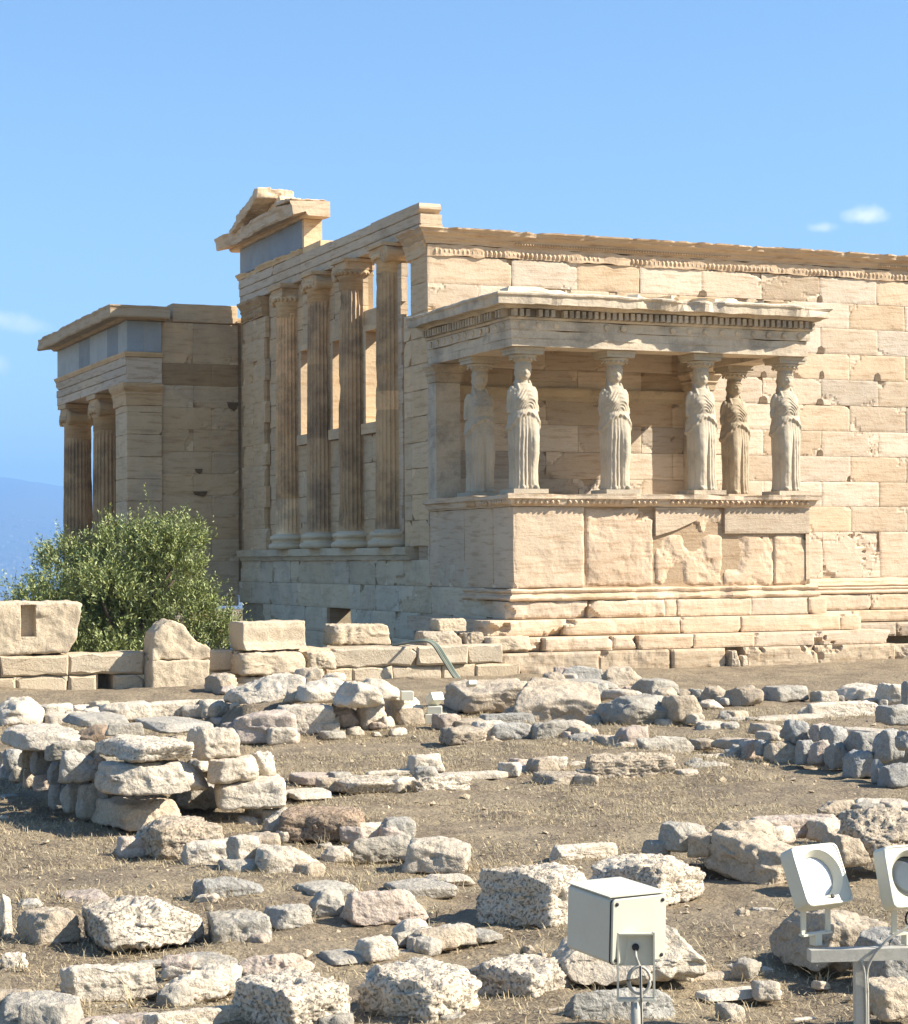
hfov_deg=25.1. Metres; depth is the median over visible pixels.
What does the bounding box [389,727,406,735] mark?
boulder
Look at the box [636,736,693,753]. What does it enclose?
boulder
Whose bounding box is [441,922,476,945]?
boulder
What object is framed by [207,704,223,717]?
boulder
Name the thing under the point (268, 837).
boulder
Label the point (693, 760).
boulder
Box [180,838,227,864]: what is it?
stone block
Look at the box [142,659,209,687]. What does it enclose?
upright block
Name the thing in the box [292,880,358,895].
flat stone
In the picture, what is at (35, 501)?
hills
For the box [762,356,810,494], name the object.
caryatid statue
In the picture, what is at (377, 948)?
boulder
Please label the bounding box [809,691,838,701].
stone block
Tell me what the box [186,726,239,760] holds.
stone block
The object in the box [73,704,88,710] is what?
flat stone
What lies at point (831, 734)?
stone block
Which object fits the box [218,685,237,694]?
boulder
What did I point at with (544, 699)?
stone block
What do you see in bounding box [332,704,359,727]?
boulder
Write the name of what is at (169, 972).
boulder
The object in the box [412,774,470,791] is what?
stone block
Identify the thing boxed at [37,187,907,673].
ancient temple
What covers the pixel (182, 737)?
boulder
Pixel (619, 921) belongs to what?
floodlight
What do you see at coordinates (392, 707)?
stone block
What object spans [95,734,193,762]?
flat stone
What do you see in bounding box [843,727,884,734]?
flat stone
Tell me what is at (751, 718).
boulder
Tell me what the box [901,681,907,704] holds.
stone block
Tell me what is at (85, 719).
flat stone
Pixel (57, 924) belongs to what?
stone block
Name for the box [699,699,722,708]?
boulder
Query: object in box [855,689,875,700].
boulder
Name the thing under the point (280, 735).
boulder
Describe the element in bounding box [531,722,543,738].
boulder
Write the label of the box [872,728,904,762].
boulder
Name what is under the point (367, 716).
stone block
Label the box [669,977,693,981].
boulder
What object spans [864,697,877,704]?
boulder
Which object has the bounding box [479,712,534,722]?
stone block
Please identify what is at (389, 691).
boulder
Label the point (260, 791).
stone block
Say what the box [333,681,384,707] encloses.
boulder
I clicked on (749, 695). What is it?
boulder
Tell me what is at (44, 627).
slotted block
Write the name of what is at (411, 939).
boulder
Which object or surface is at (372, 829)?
boulder
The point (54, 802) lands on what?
boulder
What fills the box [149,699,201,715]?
stone block
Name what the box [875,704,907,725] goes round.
stone block
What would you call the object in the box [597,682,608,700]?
boulder
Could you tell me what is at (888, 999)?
stone block
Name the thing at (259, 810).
boulder
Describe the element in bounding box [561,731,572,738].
boulder
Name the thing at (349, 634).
stone block
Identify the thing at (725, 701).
boulder
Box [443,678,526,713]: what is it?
stone block
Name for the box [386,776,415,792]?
boulder
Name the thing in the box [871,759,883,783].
boulder
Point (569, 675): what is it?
boulder
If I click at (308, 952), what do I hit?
pebbles
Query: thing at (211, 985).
boulder
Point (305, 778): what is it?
flat stone
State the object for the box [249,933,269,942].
boulder
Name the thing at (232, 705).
boulder
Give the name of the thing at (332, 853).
boulder
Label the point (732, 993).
flat stone
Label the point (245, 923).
stone block
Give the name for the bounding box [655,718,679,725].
boulder
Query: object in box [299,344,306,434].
window frame
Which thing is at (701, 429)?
caryatid statue
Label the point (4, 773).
boulder
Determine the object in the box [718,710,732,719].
boulder
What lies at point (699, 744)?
flat stone
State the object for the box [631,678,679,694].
boulder
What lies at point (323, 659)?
stone block
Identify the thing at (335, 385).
window frame
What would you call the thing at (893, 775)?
boulder
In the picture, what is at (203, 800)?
boulder
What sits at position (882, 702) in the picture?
boulder
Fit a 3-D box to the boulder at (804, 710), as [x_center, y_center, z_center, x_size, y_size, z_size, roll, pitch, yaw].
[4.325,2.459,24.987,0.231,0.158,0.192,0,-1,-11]
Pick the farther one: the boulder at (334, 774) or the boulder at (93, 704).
the boulder at (93, 704)
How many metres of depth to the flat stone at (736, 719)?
24.38 m
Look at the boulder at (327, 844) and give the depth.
13.97 m
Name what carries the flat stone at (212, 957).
on the ground at (722, 897)
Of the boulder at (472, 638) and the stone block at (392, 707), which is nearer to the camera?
the stone block at (392, 707)
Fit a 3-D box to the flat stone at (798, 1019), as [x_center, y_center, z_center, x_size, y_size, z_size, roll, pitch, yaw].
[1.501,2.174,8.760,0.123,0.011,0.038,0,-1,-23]
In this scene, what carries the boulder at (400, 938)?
on the ground at (722, 897)
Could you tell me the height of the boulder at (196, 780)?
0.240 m
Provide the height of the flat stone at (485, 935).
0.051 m
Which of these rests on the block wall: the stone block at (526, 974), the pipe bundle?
the pipe bundle
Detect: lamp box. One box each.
[399,690,413,700]
[425,692,447,723]
[466,680,476,686]
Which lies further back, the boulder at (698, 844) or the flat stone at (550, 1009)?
the boulder at (698, 844)
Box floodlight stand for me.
[807,925,907,1023]
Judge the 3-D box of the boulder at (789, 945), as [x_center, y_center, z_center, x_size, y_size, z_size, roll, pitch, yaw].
[1.803,2.039,9.818,0.457,0.284,0.508,0,-1,-23]
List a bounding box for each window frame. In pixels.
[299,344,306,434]
[330,334,339,428]
[363,322,376,422]
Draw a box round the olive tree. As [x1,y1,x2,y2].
[0,485,251,651]
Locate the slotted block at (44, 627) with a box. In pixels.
[0,600,81,655]
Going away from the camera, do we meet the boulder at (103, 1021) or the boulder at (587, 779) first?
the boulder at (103, 1021)
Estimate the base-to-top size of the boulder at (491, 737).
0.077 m
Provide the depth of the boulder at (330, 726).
22.83 m
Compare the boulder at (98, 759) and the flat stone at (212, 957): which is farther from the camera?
the boulder at (98, 759)
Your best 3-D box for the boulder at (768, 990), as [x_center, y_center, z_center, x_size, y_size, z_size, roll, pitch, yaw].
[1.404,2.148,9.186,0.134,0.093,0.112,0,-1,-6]
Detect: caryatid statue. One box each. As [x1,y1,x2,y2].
[457,356,500,496]
[499,346,548,493]
[591,350,639,493]
[677,353,725,494]
[713,365,758,495]
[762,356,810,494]
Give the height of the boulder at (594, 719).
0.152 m
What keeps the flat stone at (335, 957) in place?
on the ground at (722, 897)
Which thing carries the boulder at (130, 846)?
on the ground at (722, 897)
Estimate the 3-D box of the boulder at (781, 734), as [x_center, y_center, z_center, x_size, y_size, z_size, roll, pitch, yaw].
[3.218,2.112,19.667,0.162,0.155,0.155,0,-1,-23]
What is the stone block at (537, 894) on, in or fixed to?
on the ground at (722, 897)
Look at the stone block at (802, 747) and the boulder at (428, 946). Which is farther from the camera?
the stone block at (802, 747)
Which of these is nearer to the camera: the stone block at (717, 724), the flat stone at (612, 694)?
the stone block at (717, 724)
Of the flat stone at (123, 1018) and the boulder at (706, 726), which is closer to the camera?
the flat stone at (123, 1018)
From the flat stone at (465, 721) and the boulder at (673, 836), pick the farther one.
the flat stone at (465, 721)
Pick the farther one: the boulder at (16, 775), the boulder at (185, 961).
the boulder at (16, 775)
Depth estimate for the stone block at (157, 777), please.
14.64 m
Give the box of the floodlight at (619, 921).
[566,877,667,1023]
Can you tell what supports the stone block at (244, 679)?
on the ground at (722, 897)
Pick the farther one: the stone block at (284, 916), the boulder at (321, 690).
the boulder at (321, 690)
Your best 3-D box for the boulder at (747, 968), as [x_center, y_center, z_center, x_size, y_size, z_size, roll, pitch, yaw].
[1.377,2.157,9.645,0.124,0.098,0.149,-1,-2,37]
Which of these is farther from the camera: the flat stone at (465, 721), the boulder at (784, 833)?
the flat stone at (465, 721)
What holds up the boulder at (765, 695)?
on the ground at (722, 897)
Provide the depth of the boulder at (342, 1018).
8.49 m
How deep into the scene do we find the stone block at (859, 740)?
18.33 m
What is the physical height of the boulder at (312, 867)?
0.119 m
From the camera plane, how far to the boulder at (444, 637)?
31.84 m
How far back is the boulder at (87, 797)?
15.21 m
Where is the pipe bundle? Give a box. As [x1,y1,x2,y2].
[392,639,460,677]
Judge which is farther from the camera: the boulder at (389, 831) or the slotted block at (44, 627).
the slotted block at (44, 627)
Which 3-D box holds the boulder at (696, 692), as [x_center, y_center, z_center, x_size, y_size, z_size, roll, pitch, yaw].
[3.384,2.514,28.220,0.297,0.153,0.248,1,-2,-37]
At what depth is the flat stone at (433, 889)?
11.95 m
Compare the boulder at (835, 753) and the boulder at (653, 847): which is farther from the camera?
the boulder at (835, 753)
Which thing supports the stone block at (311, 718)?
on the ground at (722, 897)
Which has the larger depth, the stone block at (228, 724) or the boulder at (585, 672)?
the boulder at (585, 672)
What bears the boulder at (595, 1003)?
on the ground at (722, 897)
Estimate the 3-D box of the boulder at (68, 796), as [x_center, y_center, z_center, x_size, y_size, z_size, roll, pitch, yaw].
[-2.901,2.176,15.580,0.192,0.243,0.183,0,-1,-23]
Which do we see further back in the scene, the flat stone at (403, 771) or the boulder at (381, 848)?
the flat stone at (403, 771)
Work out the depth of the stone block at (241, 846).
12.85 m
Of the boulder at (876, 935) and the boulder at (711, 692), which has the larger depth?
the boulder at (711, 692)
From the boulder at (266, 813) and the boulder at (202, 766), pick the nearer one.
the boulder at (266, 813)
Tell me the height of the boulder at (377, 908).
0.191 m
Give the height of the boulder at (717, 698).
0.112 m
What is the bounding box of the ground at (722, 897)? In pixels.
[0,609,907,1023]
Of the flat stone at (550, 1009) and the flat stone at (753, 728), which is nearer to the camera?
the flat stone at (550, 1009)
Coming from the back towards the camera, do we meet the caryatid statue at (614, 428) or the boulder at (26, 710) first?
the caryatid statue at (614, 428)
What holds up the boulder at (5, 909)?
on the ground at (722, 897)
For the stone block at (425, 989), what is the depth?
8.67 m
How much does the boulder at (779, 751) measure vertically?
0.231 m
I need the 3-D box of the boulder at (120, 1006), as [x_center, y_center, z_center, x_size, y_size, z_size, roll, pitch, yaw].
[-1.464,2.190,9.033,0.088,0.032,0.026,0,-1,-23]
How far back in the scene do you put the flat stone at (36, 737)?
15.91 m
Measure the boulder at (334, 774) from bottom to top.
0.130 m
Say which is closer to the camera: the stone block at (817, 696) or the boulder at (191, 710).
the boulder at (191, 710)
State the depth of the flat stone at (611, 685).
27.68 m
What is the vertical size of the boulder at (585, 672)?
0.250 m
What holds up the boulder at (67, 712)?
on the ground at (722, 897)
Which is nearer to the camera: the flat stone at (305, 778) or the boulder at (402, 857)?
the boulder at (402, 857)
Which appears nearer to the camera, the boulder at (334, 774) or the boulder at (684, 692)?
the boulder at (334, 774)
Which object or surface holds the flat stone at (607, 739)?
on the ground at (722, 897)
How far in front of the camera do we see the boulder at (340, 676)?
25.03 m
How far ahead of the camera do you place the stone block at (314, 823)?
14.38 m
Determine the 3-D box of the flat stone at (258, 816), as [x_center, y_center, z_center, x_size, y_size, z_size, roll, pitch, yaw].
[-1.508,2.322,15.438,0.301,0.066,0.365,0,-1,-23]
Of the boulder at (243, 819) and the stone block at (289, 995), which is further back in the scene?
the boulder at (243, 819)
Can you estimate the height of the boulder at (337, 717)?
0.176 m
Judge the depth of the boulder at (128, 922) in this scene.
10.43 m
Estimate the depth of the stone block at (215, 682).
28.08 m
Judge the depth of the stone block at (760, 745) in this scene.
19.63 m
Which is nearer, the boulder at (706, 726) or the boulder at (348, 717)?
the boulder at (706, 726)
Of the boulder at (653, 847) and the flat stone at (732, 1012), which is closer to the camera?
the flat stone at (732, 1012)
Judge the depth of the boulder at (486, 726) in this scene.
22.20 m
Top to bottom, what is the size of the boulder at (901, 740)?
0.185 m
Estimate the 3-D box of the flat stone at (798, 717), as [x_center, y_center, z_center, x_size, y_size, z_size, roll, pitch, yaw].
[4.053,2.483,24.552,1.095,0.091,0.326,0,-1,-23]
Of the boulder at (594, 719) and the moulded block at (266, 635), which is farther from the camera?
the moulded block at (266, 635)
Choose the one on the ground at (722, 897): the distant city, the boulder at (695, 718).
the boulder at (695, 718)
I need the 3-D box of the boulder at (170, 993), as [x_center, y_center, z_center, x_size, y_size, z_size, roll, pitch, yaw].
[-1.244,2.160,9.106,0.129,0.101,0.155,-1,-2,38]
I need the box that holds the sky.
[0,0,907,488]
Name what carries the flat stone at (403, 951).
on the ground at (722, 897)
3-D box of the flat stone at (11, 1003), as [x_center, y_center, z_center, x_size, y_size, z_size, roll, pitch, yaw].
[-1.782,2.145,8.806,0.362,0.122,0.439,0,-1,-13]
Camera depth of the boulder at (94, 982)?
9.18 m
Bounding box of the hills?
[0,477,241,608]
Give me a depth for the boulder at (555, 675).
30.00 m
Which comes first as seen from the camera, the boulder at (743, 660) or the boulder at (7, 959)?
the boulder at (7, 959)
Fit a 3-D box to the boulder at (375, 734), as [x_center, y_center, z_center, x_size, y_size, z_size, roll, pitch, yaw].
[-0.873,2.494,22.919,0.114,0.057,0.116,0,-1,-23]
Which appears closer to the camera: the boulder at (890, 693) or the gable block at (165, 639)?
the boulder at (890, 693)
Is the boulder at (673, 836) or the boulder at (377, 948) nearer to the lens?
the boulder at (377, 948)
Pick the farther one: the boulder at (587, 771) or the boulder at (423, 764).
the boulder at (423, 764)
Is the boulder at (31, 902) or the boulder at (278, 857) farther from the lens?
the boulder at (278, 857)
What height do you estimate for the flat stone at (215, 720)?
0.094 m
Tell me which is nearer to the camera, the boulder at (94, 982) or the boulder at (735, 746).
the boulder at (94, 982)
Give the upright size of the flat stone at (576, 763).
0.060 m
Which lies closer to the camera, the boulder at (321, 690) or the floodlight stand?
the floodlight stand
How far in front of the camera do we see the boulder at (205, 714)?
25.23 m
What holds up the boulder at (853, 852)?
on the ground at (722, 897)
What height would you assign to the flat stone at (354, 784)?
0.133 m
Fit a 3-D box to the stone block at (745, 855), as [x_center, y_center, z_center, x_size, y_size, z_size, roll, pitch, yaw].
[1.886,2.134,12.450,0.504,0.281,0.584,7,6,-43]
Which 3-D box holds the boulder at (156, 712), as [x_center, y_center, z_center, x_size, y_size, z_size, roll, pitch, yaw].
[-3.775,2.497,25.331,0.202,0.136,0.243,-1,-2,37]
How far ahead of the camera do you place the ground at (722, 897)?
14.34 m
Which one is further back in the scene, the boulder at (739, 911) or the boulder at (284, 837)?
the boulder at (284, 837)
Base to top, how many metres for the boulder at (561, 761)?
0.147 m
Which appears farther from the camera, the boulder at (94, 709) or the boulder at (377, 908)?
the boulder at (94, 709)
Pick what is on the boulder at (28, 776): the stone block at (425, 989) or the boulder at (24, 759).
the boulder at (24, 759)
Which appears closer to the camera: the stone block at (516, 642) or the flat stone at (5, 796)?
the flat stone at (5, 796)
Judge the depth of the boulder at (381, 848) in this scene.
13.42 m
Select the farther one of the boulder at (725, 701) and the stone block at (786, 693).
the stone block at (786, 693)
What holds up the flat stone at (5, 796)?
on the ground at (722, 897)
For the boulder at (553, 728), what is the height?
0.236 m
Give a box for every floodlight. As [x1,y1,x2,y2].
[566,877,667,1023]
[780,843,852,945]
[873,844,907,944]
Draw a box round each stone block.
[14,906,80,944]
[41,703,72,713]
[90,795,180,830]
[94,759,190,795]
[96,700,152,721]
[104,722,143,735]
[135,814,223,859]
[142,1004,240,1023]
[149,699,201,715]
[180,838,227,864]
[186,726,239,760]
[198,699,223,718]
[204,673,237,693]
[206,908,271,943]
[214,773,285,810]
[220,722,233,728]
[226,834,258,859]
[229,650,305,675]
[232,967,353,1023]
[233,709,297,743]
[237,675,265,683]
[263,903,313,929]
[276,703,335,735]
[278,805,364,842]
[302,650,336,669]
[322,623,390,645]
[355,704,386,729]
[357,956,481,1022]
[384,697,424,718]
[402,835,471,873]
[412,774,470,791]
[430,618,465,630]
[439,725,486,744]
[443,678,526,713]
[468,953,574,996]
[475,862,586,928]
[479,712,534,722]
[483,635,531,650]
[512,677,600,721]
[549,842,617,860]
[584,752,675,778]
[589,853,705,906]
[660,695,701,721]
[695,720,722,728]
[703,829,794,884]
[750,813,839,838]
[754,739,770,756]
[761,685,808,702]
[795,740,812,764]
[807,700,878,717]
[808,723,829,741]
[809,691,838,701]
[820,725,847,744]
[841,749,873,778]
[845,731,879,751]
[869,976,907,1021]
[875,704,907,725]
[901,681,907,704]
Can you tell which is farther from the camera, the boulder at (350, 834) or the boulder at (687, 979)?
the boulder at (350, 834)
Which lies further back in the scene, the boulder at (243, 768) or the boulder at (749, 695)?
the boulder at (749, 695)
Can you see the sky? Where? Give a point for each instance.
(135, 135)
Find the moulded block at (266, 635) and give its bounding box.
[228,620,306,650]
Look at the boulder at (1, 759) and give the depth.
18.00 m
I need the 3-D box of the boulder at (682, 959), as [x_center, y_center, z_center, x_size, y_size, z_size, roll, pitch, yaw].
[0.781,2.016,9.408,0.676,0.274,0.443,0,-1,-23]
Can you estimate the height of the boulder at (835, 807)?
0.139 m
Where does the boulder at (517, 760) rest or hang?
on the ground at (722, 897)
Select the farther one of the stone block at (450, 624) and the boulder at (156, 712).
the stone block at (450, 624)
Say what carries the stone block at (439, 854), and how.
on the ground at (722, 897)
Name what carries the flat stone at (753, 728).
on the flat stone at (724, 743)
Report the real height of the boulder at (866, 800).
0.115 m
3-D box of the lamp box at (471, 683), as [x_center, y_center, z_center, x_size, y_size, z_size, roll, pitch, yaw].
[0.226,2.193,26.123,0.125,0.097,0.120,0,-1,-23]
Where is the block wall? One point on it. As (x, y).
(122, 669)
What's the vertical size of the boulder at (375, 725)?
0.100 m
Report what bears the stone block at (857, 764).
on the ground at (722, 897)
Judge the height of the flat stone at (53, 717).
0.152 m
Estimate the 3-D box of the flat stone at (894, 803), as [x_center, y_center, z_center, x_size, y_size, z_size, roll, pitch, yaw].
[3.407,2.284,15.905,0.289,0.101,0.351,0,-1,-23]
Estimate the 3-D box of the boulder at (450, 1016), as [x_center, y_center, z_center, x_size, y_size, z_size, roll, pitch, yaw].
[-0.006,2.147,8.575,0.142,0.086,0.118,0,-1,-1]
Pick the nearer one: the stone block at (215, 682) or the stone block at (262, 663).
the stone block at (215, 682)
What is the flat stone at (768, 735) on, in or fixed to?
on the ground at (722, 897)
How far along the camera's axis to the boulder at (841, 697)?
27.74 m
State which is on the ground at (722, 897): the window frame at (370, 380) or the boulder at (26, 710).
the boulder at (26, 710)
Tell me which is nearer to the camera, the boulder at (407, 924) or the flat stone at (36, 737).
the boulder at (407, 924)
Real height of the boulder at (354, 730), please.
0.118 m
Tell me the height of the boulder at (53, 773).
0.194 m
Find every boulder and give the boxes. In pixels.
[0,696,44,725]
[0,751,3,765]
[0,763,10,779]
[0,894,12,938]
[0,952,27,971]
[0,989,33,1004]
[2,749,21,771]
[9,765,23,782]
[16,898,43,907]
[17,750,32,768]
[18,1000,81,1023]
[23,768,34,788]
[30,751,51,775]
[32,773,48,791]
[44,740,94,760]
[47,762,62,785]
[48,784,66,810]
[58,749,97,783]
[59,962,157,1002]
[60,783,78,813]
[65,711,83,713]
[75,783,107,820]
[78,724,111,742]
[81,894,203,953]
[82,707,100,711]
[88,700,109,707]
[89,756,105,783]
[89,1018,118,1023]
[93,752,122,761]
[114,1004,132,1007]
[115,836,148,857]
[151,708,160,716]
[156,984,194,1007]
[161,954,196,979]
[161,966,190,980]
[163,969,228,1002]
[171,735,186,741]
[176,778,216,810]
[180,761,208,790]
[181,704,201,717]
[188,759,208,771]
[191,876,263,899]
[195,893,219,902]
[200,963,242,993]
[203,711,209,719]
[207,700,229,713]
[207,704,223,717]
[207,755,258,783]
[217,858,257,871]
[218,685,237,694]
[223,672,305,703]
[229,702,241,709]
[236,815,258,824]
[238,953,314,975]
[244,807,271,813]
[247,831,280,845]
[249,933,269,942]
[252,751,275,775]
[255,844,319,872]
[261,807,286,822]
[262,810,283,832]
[266,727,297,745]
[276,830,293,842]
[282,690,299,702]
[294,666,322,682]
[295,677,343,703]
[295,861,324,876]
[309,888,344,917]
[315,777,337,791]
[317,842,331,847]
[318,1012,353,1023]
[320,845,352,863]
[321,722,339,730]
[322,672,345,681]
[327,771,352,777]
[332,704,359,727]
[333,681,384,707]
[334,715,339,721]
[339,826,365,842]
[342,889,429,926]
[346,726,364,735]
[348,834,410,862]
[353,934,398,963]
[360,822,382,837]
[362,678,399,700]
[369,721,385,729]
[370,732,380,736]
[376,716,395,728]
[377,823,404,835]
[383,816,415,837]
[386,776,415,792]
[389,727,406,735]
[391,918,427,935]
[392,926,431,947]
[393,708,424,725]
[399,853,405,861]
[406,753,444,773]
[406,934,429,948]
[411,926,460,950]
[413,766,439,778]
[413,936,441,955]
[415,631,461,645]
[416,762,428,766]
[431,713,460,728]
[439,1012,465,1019]
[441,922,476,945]
[457,632,483,643]
[471,720,503,740]
[488,735,499,740]
[492,722,531,740]
[498,762,521,777]
[503,707,513,712]
[509,758,527,761]
[522,945,535,953]
[526,757,559,772]
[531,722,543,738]
[533,719,593,738]
[543,671,564,679]
[547,756,567,768]
[551,925,706,985]
[553,667,569,673]
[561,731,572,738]
[563,666,602,678]
[563,673,577,678]
[563,987,674,1019]
[567,731,593,741]
[569,726,592,733]
[573,773,598,785]
[576,768,594,774]
[585,714,604,724]
[594,693,666,725]
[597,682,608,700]
[601,666,641,688]
[614,725,648,745]
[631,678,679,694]
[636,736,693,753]
[641,840,670,854]
[653,687,676,696]
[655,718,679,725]
[658,820,706,852]
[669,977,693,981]
[677,689,691,695]
[684,758,704,764]
[685,713,704,724]
[687,760,716,767]
[687,832,711,857]
[688,688,702,696]
[696,723,712,729]
[699,686,725,699]
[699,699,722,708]
[709,819,777,839]
[715,696,722,702]
[717,762,729,765]
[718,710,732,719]
[719,698,731,705]
[721,721,738,729]
[722,685,763,706]
[723,748,739,758]
[725,650,739,666]
[727,710,748,716]
[730,744,740,754]
[730,956,761,979]
[736,908,749,916]
[738,655,747,665]
[738,739,760,759]
[745,716,756,720]
[751,980,780,1001]
[763,740,795,763]
[764,692,767,699]
[769,909,887,971]
[773,825,795,843]
[779,728,783,738]
[783,719,809,743]
[797,707,808,713]
[806,817,839,841]
[807,739,829,765]
[811,980,830,989]
[817,799,854,817]
[822,832,870,867]
[824,740,847,769]
[835,683,876,700]
[837,806,907,857]
[838,695,844,700]
[850,926,907,980]
[851,803,885,808]
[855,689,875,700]
[855,798,879,802]
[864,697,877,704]
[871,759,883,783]
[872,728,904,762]
[874,683,900,704]
[877,762,907,787]
[878,699,888,704]
[895,730,907,750]
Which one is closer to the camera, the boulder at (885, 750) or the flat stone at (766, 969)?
the flat stone at (766, 969)
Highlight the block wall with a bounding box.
[0,643,519,689]
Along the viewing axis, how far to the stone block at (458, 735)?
21.75 m
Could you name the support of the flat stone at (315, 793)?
on the ground at (722, 897)
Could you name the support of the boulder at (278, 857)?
on the ground at (722, 897)
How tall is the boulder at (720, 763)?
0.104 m
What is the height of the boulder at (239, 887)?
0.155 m
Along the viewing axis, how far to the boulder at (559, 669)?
30.35 m
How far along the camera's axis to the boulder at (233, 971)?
9.38 m
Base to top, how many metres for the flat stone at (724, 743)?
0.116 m
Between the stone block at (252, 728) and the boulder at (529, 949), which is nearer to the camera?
the boulder at (529, 949)
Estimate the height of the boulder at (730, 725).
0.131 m
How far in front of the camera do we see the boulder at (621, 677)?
28.78 m
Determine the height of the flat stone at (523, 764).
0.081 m
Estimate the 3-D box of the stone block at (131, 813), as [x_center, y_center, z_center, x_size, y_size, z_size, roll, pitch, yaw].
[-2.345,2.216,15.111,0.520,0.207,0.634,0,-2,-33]
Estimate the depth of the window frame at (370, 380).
39.37 m
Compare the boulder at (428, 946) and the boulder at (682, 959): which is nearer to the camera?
the boulder at (682, 959)
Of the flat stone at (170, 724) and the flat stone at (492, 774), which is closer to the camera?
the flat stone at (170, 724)
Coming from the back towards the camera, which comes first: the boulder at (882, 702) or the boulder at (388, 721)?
the boulder at (882, 702)
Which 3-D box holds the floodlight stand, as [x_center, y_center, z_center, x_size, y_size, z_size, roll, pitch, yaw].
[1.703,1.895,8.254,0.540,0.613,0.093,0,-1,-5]
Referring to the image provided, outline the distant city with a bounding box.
[0,511,238,600]
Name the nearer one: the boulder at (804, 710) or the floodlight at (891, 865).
the floodlight at (891, 865)
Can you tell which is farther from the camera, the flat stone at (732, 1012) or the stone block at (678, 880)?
the stone block at (678, 880)
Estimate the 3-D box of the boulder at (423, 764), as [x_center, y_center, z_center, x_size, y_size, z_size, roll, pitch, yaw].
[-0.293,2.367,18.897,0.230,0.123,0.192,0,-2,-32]
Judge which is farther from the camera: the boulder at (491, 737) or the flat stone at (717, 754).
the boulder at (491, 737)
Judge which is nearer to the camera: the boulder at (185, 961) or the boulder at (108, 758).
the boulder at (185, 961)
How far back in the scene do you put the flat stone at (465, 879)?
12.44 m
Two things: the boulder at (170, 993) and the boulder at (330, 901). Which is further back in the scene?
the boulder at (330, 901)
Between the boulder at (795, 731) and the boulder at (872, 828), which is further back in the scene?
the boulder at (795, 731)
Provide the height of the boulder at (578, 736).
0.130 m
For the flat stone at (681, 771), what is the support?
on the ground at (722, 897)
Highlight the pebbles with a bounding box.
[0,702,900,1023]
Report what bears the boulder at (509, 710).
on the ground at (722, 897)
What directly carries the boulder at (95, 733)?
on the ground at (722, 897)
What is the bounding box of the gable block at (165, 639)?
[142,618,209,660]
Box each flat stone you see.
[0,723,80,751]
[0,793,18,798]
[0,990,83,1023]
[43,712,67,723]
[54,888,109,903]
[62,711,128,726]
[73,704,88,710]
[81,1012,147,1023]
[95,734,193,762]
[135,716,212,733]
[137,959,162,966]
[186,951,237,969]
[210,717,221,724]
[232,813,262,823]
[286,787,330,799]
[289,772,330,785]
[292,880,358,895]
[318,730,345,739]
[318,948,364,965]
[335,775,395,793]
[366,768,411,775]
[383,878,456,898]
[399,949,414,952]
[425,873,475,885]
[439,770,507,778]
[454,718,482,726]
[475,928,502,942]
[475,1007,564,1023]
[519,762,528,772]
[532,771,578,784]
[560,678,617,688]
[567,761,585,765]
[593,734,615,746]
[600,688,641,699]
[612,741,632,746]
[674,768,698,775]
[689,738,715,750]
[694,971,731,979]
[695,753,723,757]
[695,986,781,1001]
[711,737,759,749]
[714,1001,745,1022]
[724,716,745,720]
[726,963,773,972]
[748,723,781,733]
[750,907,775,910]
[755,713,828,720]
[755,730,780,740]
[790,1017,816,1021]
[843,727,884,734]
[875,798,907,809]
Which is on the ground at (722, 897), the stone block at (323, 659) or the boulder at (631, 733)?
the boulder at (631, 733)
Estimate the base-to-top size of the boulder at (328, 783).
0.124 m
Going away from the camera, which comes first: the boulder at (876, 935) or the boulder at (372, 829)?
the boulder at (876, 935)
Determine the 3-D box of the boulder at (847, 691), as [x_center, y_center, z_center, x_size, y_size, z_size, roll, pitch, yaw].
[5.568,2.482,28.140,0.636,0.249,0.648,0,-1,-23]
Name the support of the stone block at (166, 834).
on the ground at (722, 897)
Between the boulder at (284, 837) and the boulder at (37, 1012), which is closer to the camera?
the boulder at (37, 1012)
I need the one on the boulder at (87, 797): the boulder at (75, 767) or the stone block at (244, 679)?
the boulder at (75, 767)
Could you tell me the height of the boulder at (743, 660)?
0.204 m
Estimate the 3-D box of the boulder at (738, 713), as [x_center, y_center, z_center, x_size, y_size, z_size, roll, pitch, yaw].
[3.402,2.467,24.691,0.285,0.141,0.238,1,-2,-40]
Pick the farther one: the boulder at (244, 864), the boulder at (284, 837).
the boulder at (284, 837)
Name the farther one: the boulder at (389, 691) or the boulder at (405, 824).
the boulder at (389, 691)
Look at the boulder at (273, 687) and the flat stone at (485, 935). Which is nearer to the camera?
the flat stone at (485, 935)
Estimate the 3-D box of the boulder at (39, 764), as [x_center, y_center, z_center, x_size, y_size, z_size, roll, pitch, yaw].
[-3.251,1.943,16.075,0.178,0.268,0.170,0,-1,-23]
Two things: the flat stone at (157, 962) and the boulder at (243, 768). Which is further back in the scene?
the boulder at (243, 768)
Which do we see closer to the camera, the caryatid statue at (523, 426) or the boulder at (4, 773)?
the boulder at (4, 773)
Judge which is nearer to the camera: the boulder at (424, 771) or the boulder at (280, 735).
the boulder at (424, 771)
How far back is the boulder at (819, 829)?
13.26 m
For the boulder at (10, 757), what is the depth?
16.90 m
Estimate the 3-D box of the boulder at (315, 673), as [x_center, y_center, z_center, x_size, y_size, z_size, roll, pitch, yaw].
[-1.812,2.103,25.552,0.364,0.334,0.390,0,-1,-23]

